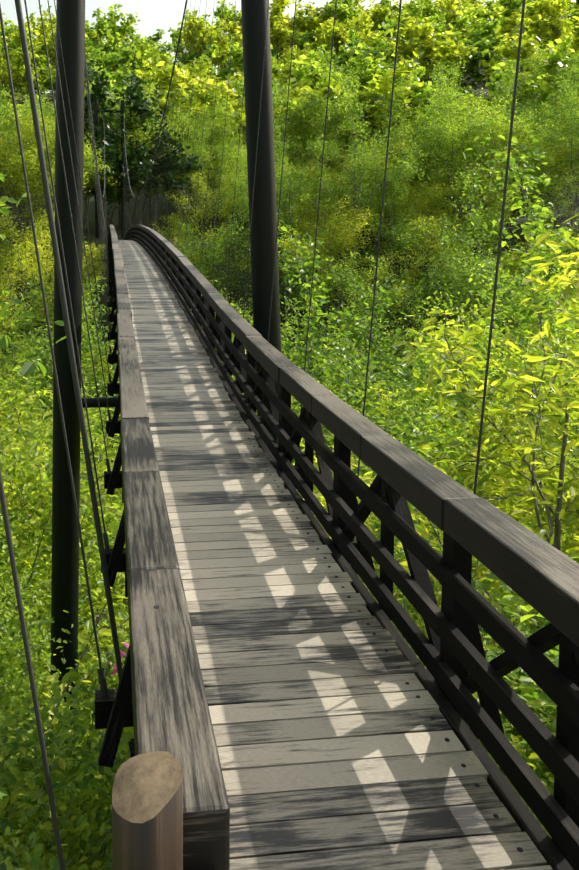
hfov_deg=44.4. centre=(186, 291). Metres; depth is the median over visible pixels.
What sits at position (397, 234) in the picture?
tree
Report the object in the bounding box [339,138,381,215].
tree
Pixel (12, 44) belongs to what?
tree
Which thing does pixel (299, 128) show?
tree
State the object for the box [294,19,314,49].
tree
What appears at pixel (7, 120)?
tree
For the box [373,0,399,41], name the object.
tree
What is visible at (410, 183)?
tree
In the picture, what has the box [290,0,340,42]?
tree
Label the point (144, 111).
tree
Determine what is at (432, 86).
tree
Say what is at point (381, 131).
tree
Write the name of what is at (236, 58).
tree
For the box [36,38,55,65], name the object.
tree
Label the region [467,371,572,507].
tree
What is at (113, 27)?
tree
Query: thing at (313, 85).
tree
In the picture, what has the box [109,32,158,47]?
tree
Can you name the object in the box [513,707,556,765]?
shrub
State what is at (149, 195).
tree
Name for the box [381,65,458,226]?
tree
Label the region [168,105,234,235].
tree
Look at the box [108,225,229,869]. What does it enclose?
handrail cap
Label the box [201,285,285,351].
tree
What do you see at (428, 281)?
tree
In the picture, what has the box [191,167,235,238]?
tree
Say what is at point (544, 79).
tree
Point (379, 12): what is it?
tree
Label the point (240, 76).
tree
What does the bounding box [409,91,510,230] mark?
tree
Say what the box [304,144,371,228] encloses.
tree
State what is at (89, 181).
tree
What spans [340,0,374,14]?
tree
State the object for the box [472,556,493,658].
shrub
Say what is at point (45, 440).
tree
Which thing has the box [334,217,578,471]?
tree
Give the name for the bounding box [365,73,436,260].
tree
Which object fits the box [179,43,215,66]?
tree
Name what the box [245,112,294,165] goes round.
tree
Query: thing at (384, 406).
tree
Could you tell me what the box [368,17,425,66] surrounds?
tree
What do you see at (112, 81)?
tree
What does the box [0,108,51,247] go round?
tree
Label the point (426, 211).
tree
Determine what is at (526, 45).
tree
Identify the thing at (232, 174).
tree
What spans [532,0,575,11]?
tree
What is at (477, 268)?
tree
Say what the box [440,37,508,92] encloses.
tree
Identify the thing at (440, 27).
tree
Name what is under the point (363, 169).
tree
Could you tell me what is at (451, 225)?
tree
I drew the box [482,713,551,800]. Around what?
shrub
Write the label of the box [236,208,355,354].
tree
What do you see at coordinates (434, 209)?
tree
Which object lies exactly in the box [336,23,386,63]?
tree
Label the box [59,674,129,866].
ground cover
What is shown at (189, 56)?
tree
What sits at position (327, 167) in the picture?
tree
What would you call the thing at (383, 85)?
tree
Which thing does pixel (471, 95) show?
tree
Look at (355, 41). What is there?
tree
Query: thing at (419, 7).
tree
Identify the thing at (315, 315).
tree
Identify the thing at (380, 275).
tree
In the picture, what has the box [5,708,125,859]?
ground cover
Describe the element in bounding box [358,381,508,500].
tree
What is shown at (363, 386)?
tree
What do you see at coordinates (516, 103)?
tree
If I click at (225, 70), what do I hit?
tree
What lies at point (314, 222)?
tree
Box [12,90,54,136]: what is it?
tree
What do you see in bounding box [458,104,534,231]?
tree
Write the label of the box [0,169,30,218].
tree
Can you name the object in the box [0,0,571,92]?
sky
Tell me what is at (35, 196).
tree
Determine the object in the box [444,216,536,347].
tree
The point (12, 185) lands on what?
tree
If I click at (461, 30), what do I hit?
tree
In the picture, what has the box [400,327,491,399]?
tree
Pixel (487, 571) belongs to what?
shrub
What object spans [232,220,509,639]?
tree
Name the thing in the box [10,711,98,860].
ground cover
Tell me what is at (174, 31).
tree
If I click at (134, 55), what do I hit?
tree
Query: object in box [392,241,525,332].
tree
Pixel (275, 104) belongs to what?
tree
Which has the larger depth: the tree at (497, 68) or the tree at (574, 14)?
the tree at (574, 14)
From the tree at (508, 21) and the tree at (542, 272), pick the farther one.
the tree at (508, 21)
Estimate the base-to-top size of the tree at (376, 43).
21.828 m
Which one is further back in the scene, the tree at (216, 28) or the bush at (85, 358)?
the tree at (216, 28)
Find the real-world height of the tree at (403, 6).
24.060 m
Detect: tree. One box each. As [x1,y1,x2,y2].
[0,13,17,86]
[0,20,19,51]
[0,36,14,84]
[0,41,55,104]
[0,64,15,101]
[0,77,48,103]
[0,80,52,147]
[0,90,41,139]
[0,93,13,126]
[0,102,54,238]
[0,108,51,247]
[0,108,92,234]
[0,116,99,251]
[0,129,53,237]
[0,134,53,241]
[0,136,65,377]
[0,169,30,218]
[0,182,24,224]
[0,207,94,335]
[0,209,19,242]
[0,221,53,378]
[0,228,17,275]
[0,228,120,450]
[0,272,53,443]
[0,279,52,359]
[0,283,119,585]
[0,307,25,336]
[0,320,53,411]
[0,361,40,432]
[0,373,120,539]
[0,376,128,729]
[0,384,23,456]
[0,407,113,515]
[0,408,114,491]
[0,409,48,464]
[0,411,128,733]
[0,415,96,484]
[0,418,127,727]
[0,464,50,723]
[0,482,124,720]
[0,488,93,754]
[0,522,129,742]
[1,110,54,229]
[2,29,43,63]
[2,126,100,294]
[4,93,47,200]
[4,122,54,225]
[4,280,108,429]
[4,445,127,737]
[6,19,37,51]
[7,103,31,206]
[8,130,119,206]
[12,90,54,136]
[15,105,46,225]
[17,54,55,104]
[17,301,85,402]
[19,93,50,226]
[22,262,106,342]
[23,427,119,555]
[26,12,88,76]
[31,5,55,39]
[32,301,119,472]
[32,509,127,678]
[35,433,102,580]
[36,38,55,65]
[42,37,122,89]
[46,104,113,227]
[50,120,114,228]
[51,47,150,226]
[51,148,120,198]
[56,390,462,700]
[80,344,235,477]
[80,477,121,537]
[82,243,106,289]
[82,335,115,451]
[83,60,134,193]
[84,65,153,226]
[85,8,135,60]
[85,124,156,225]
[85,327,333,574]
[86,73,212,229]
[87,42,156,113]
[87,51,133,94]
[88,474,121,587]
[91,4,140,46]
[95,75,199,224]
[102,160,146,203]
[107,271,239,335]
[109,26,154,59]
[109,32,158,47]
[110,72,207,231]
[112,124,189,225]
[113,41,140,76]
[117,183,140,228]
[124,111,206,224]
[128,29,178,85]
[129,166,174,226]
[130,37,174,85]
[131,48,239,202]
[134,49,175,93]
[135,53,218,116]
[143,149,215,233]
[148,96,175,126]
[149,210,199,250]
[154,85,217,221]
[158,109,211,235]
[159,89,281,208]
[159,160,203,228]
[161,94,217,225]
[166,172,247,276]
[167,9,209,55]
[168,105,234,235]
[171,37,201,67]
[171,224,233,280]
[173,14,226,42]
[174,217,246,313]
[175,175,250,300]
[177,9,228,68]
[177,67,290,216]
[177,75,246,226]
[179,26,224,66]
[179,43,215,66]
[179,44,226,85]
[182,140,223,231]
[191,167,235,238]
[196,55,234,85]
[196,148,246,227]
[200,30,242,78]
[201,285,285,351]
[202,112,247,246]
[204,113,246,223]
[210,0,241,73]
[217,15,242,47]
[217,138,283,262]
[218,68,243,100]
[218,138,313,216]
[222,40,281,79]
[222,333,375,448]
[226,28,338,141]
[227,13,241,36]
[228,150,285,253]
[230,299,359,475]
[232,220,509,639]
[232,240,290,278]
[233,163,312,221]
[234,11,292,48]
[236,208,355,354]
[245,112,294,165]
[269,0,311,61]
[269,14,299,60]
[270,44,286,76]
[271,37,301,63]
[271,57,312,143]
[272,51,354,166]
[272,56,288,79]
[272,78,285,97]
[272,84,314,153]
[273,29,308,65]
[273,115,359,304]
[274,101,320,214]
[275,161,305,213]
[277,205,382,332]
[278,48,332,148]
[279,71,399,211]
[279,162,350,238]
[280,297,339,414]
[281,45,317,70]
[281,200,349,245]
[281,269,335,328]
[283,157,332,238]
[284,204,335,289]
[285,96,347,210]
[286,13,311,52]
[286,93,338,160]
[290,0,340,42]
[291,433,578,666]
[292,284,357,390]
[292,372,380,408]
[292,382,487,493]
[293,138,349,215]
[293,232,416,402]
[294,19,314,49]
[294,187,372,319]
[294,377,461,484]
[297,9,320,42]
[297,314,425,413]
[299,69,432,303]
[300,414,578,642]
[303,51,423,168]
[303,64,376,171]
[304,17,374,58]
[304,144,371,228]
[304,260,430,404]
[306,136,419,268]
[307,45,355,99]
[309,44,341,69]
[311,46,422,151]
[313,437,438,554]
[314,148,419,261]
[314,213,347,270]
[316,0,360,19]
[319,0,360,25]
[319,7,376,41]
[319,328,450,380]
[323,66,409,221]
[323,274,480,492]
[325,23,372,54]
[325,28,391,71]
[328,154,399,260]
[334,176,397,254]
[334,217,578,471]
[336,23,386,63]
[336,41,418,114]
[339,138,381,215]
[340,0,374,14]
[342,66,379,104]
[342,371,409,414]
[347,101,398,165]
[347,166,437,330]
[350,180,456,301]
[351,115,448,267]
[353,39,423,76]
[353,256,428,368]
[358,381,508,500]
[362,120,578,614]
[362,331,409,410]
[363,0,398,38]
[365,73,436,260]
[365,155,432,244]
[367,32,401,75]
[367,251,578,457]
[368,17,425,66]
[368,210,466,340]
[370,4,395,37]
[371,246,549,502]
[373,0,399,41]
[373,372,555,618]
[375,0,447,30]
[376,57,459,226]
[377,476,575,638]
[379,58,442,103]
[380,2,438,43]
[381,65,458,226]
[381,183,460,274]
[382,214,540,339]
[383,9,477,93]
[386,68,472,249]
[387,248,525,354]
[388,282,557,454]
[390,301,488,393]
[391,0,407,17]
[391,1,445,21]
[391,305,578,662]
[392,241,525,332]
[396,211,478,277]
[396,326,464,412]
[397,0,433,21]
[398,56,434,82]
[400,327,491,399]
[401,241,578,627]
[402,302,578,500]
[403,58,502,268]
[407,16,452,64]
[408,184,474,264]
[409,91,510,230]
[409,159,455,210]
[410,161,520,261]
[411,68,541,233]
[418,11,450,80]
[425,105,549,251]
[427,161,575,375]
[428,6,459,73]
[430,91,485,122]
[430,149,552,253]
[432,139,493,235]
[434,0,470,11]
[436,0,482,68]
[439,78,570,247]
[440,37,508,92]
[442,54,470,80]
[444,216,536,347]
[445,0,477,45]
[446,8,498,100]
[446,93,520,238]
[449,17,513,90]
[450,0,507,87]
[454,314,505,381]
[455,85,479,112]
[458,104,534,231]
[459,59,534,153]
[463,59,545,183]
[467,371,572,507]
[468,198,578,355]
[468,330,578,496]
[478,23,567,90]
[478,159,525,231]
[478,413,578,625]
[480,268,578,351]
[484,40,577,122]
[489,69,542,222]
[490,206,571,280]
[493,51,578,219]
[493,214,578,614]
[496,0,539,72]
[497,2,527,69]
[499,307,564,383]
[500,8,547,65]
[500,140,570,227]
[501,39,565,112]
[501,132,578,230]
[502,260,555,304]
[504,77,526,197]
[506,34,540,71]
[512,125,577,218]
[513,0,578,58]
[515,52,573,204]
[515,75,578,219]
[518,498,578,620]
[521,74,578,261]
[524,35,578,115]
[524,106,578,218]
[528,0,578,51]
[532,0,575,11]
[534,143,578,231]
[545,14,575,42]
[552,50,578,100]
[564,1,578,26]
[564,133,578,208]
[564,212,578,258]
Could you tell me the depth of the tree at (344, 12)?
230.42 m
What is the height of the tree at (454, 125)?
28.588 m
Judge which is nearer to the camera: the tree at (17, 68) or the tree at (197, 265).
the tree at (197, 265)
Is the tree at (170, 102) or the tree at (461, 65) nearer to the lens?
the tree at (170, 102)
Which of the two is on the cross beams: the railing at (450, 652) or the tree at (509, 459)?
the railing at (450, 652)
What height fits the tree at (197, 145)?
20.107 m
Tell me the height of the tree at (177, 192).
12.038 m
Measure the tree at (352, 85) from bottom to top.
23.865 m
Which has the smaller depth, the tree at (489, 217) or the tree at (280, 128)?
the tree at (489, 217)
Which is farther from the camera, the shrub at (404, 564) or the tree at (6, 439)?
the tree at (6, 439)
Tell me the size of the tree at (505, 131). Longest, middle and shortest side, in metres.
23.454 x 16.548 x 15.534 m
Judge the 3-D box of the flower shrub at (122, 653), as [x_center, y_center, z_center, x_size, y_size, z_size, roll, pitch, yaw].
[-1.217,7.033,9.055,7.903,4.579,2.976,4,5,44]
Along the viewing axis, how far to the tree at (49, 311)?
71.61 m
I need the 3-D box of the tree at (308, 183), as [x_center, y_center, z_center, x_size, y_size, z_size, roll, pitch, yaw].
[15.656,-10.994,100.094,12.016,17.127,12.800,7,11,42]
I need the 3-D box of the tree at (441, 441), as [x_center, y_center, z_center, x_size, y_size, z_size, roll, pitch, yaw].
[9.408,13.460,28.980,13.479,21.308,10.282,0,4,-6]
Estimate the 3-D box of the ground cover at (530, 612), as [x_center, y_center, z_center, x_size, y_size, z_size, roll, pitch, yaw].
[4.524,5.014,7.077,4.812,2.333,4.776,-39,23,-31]
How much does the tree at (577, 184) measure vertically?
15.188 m
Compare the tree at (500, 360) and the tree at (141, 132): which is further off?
the tree at (141, 132)
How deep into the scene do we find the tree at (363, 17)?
203.62 m
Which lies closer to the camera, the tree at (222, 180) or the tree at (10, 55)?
the tree at (222, 180)
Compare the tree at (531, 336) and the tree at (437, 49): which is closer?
the tree at (531, 336)
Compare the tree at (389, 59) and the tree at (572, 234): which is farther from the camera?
the tree at (389, 59)
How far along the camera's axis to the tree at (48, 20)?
241.41 m
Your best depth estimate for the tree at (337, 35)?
195.55 m
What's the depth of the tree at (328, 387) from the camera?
44.88 m
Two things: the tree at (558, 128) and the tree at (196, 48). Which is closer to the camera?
the tree at (558, 128)
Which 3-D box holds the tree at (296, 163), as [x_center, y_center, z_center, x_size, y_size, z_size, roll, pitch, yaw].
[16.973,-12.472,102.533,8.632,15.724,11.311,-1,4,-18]
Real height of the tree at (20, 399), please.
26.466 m
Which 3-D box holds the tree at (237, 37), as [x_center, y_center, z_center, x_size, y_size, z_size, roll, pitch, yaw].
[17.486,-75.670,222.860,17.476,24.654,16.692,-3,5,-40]
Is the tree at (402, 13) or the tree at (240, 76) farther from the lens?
the tree at (402, 13)
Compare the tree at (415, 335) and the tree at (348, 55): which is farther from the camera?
the tree at (348, 55)
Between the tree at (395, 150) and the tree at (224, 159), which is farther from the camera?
the tree at (224, 159)
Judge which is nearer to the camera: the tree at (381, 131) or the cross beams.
the cross beams
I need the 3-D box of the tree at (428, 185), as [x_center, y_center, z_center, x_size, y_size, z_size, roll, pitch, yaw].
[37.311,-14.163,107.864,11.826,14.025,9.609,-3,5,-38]
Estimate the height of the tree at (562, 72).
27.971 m
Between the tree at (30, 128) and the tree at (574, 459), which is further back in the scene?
the tree at (30, 128)
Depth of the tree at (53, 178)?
101.44 m
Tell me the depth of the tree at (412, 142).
98.90 m
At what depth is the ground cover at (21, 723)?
7.06 m
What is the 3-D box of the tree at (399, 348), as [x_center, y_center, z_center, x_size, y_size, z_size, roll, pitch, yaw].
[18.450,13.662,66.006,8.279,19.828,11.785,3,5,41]
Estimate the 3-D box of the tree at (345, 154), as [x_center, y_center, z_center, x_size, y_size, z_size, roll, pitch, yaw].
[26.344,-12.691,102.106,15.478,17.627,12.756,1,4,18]
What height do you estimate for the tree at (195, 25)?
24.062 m
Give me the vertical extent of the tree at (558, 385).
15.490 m
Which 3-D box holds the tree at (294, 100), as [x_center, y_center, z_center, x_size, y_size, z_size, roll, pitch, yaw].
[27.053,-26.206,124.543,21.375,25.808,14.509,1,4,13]
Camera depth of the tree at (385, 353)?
74.07 m
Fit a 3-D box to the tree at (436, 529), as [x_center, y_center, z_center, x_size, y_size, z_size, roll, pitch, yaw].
[9.428,12.160,15.413,9.540,14.145,12.977,-1,4,-13]
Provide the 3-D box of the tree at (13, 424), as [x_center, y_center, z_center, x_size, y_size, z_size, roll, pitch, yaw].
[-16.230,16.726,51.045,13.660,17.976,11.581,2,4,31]
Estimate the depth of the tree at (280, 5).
234.14 m
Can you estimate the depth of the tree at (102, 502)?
38.24 m
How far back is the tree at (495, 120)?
93.27 m
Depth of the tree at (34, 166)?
113.89 m
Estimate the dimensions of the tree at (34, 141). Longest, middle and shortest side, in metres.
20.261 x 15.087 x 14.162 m
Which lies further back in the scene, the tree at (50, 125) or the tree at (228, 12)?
the tree at (228, 12)
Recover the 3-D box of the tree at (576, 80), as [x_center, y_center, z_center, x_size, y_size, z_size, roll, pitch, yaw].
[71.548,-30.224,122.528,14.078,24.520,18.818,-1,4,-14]
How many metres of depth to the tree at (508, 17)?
197.01 m
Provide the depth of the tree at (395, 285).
79.38 m
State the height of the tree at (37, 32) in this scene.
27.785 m
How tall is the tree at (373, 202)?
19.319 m
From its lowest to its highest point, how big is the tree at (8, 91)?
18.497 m
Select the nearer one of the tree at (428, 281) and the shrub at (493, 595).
the shrub at (493, 595)
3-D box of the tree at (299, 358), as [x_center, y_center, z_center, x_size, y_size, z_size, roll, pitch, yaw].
[0.702,12.883,30.638,12.411,22.934,8.700,2,4,26]
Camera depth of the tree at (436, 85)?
104.49 m
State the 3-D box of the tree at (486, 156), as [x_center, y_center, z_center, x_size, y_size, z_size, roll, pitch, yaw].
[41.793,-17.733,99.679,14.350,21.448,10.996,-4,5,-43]
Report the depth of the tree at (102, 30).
203.10 m
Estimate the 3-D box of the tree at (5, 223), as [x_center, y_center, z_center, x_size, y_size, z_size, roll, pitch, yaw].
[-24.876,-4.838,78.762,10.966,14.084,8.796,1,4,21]
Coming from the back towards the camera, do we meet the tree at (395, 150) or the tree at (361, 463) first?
the tree at (395, 150)
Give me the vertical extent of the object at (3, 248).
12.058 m
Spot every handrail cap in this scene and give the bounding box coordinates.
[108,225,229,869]
[123,225,578,646]
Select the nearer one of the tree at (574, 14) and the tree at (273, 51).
the tree at (574, 14)
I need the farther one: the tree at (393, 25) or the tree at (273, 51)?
the tree at (273, 51)
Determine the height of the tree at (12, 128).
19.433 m
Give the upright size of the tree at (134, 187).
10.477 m
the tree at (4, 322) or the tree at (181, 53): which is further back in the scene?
the tree at (181, 53)
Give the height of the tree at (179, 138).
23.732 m
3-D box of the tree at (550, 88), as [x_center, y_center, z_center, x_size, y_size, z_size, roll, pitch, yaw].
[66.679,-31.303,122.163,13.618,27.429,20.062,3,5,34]
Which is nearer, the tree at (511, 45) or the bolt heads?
the bolt heads
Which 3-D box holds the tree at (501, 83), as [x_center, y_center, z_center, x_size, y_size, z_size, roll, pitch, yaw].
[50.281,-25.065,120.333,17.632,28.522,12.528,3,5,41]
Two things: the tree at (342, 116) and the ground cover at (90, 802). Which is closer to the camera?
the ground cover at (90, 802)
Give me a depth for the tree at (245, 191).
98.69 m
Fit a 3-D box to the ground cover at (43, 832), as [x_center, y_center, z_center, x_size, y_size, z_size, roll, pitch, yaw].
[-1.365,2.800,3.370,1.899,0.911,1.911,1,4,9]
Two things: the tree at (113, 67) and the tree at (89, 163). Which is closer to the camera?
the tree at (89, 163)
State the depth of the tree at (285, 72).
162.18 m
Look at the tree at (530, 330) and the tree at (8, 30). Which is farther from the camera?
the tree at (8, 30)
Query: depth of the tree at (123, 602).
25.33 m
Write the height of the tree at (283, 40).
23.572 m
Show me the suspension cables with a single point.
(102, 540)
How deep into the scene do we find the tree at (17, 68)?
167.84 m
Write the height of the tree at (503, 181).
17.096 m
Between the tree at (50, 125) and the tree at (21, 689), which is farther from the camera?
the tree at (50, 125)
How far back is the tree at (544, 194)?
88.10 m
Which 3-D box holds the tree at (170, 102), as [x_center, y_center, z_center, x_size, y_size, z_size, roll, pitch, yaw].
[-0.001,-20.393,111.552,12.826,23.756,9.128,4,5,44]
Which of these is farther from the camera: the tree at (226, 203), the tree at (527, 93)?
the tree at (527, 93)
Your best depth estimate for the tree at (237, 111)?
115.88 m
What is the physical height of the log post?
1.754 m
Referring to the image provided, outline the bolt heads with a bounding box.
[134,252,522,851]
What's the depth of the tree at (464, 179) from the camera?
108.71 m
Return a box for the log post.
[112,751,182,869]
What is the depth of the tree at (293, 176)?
103.60 m
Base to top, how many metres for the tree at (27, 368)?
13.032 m
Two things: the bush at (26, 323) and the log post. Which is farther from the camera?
the bush at (26, 323)
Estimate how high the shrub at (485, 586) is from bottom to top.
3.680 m
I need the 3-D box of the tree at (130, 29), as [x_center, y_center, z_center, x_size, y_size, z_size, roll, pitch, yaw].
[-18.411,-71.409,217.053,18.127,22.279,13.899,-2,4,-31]
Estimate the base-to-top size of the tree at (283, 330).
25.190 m
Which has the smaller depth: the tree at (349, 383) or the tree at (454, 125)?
the tree at (349, 383)
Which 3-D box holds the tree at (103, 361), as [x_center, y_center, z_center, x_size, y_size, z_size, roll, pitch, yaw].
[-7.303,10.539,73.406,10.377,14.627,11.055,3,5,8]
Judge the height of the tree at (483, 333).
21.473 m
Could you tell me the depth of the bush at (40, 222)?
78.38 m
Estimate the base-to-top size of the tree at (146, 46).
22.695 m
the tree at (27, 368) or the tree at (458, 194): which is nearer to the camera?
the tree at (27, 368)
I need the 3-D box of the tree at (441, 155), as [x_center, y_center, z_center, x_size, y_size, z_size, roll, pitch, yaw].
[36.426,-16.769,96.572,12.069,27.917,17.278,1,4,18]
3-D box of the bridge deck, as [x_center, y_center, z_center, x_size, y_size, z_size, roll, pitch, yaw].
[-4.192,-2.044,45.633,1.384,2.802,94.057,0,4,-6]
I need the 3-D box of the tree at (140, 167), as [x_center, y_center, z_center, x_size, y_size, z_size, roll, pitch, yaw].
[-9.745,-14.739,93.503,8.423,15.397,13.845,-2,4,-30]
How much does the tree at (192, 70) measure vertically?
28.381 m
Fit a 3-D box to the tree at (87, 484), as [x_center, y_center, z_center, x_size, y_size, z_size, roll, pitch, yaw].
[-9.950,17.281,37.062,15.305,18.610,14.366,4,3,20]
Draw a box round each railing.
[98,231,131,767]
[124,228,578,869]
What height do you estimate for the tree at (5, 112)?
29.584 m
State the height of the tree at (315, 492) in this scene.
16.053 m
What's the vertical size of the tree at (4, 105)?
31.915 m
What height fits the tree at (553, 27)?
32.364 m
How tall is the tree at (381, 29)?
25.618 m
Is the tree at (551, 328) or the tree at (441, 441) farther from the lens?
the tree at (551, 328)
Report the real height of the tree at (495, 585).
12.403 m
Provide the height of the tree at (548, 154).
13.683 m
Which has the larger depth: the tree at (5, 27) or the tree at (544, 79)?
the tree at (5, 27)
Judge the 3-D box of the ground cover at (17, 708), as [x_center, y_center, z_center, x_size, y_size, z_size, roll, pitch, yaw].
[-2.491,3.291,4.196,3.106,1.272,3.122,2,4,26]
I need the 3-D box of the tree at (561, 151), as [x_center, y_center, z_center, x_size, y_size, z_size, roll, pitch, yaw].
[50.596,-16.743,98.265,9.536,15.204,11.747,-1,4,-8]
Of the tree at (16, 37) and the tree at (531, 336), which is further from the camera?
the tree at (16, 37)
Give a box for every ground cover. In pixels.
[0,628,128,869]
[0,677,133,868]
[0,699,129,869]
[0,704,107,865]
[0,705,33,860]
[0,717,95,865]
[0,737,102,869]
[0,775,11,869]
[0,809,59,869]
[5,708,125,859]
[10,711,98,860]
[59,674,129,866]
[87,628,551,865]
[392,596,556,812]
[409,618,557,820]
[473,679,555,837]
[475,616,556,839]
[479,593,554,733]
[487,609,547,643]
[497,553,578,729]
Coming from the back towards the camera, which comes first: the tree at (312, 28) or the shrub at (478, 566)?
the tree at (312, 28)
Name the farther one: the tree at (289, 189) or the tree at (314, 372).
the tree at (289, 189)
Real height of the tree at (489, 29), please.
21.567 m
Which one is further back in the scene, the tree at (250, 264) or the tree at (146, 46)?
the tree at (146, 46)
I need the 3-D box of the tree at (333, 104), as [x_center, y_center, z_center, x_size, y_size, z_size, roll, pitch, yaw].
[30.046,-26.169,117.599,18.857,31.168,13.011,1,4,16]
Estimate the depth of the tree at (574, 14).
209.83 m
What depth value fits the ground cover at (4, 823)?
3.33 m
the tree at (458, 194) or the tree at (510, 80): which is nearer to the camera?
the tree at (458, 194)
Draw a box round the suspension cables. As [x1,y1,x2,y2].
[0,0,525,869]
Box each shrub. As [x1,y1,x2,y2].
[29,601,129,731]
[105,643,128,674]
[360,567,491,644]
[375,558,528,741]
[393,518,514,652]
[471,522,547,689]
[471,574,554,781]
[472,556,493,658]
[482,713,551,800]
[492,590,519,686]
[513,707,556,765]
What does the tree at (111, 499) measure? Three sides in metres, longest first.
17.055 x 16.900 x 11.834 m
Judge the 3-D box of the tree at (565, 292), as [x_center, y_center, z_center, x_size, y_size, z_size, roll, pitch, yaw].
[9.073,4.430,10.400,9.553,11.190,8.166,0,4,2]
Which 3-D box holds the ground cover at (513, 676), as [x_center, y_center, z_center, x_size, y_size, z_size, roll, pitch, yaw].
[3.245,3.184,4.782,3.154,1.389,3.170,3,5,38]
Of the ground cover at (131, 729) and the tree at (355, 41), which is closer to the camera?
the ground cover at (131, 729)
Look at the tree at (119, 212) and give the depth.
116.57 m
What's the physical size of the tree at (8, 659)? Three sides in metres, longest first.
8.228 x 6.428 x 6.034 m
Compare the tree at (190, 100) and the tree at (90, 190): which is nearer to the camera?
the tree at (90, 190)
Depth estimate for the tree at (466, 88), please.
141.29 m
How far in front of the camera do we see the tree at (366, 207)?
108.21 m
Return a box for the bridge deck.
[118,240,552,869]
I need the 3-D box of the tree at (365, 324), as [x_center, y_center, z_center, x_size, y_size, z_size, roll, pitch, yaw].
[14.660,10.943,47.642,11.444,24.849,16.338,3,5,36]
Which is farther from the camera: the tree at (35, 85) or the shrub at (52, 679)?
the tree at (35, 85)
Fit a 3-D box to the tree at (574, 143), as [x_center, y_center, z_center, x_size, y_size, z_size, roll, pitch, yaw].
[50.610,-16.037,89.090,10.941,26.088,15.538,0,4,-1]
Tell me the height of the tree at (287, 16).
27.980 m
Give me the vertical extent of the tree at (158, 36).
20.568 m
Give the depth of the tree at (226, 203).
87.66 m
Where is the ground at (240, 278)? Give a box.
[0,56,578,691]
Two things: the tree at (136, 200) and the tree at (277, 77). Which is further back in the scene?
the tree at (277, 77)
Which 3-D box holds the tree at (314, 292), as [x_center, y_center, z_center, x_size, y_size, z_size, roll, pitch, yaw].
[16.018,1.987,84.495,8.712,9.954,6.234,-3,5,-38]
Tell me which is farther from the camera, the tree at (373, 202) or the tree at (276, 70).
the tree at (276, 70)
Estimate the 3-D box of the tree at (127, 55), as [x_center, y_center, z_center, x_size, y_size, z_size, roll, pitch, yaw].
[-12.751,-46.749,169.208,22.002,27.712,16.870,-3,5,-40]
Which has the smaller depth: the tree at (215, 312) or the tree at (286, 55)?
the tree at (215, 312)
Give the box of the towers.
[50,0,280,731]
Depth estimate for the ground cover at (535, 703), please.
4.58 m
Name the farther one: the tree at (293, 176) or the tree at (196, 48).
the tree at (196, 48)
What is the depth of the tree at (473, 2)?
209.74 m
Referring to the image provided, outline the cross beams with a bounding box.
[95,261,477,757]

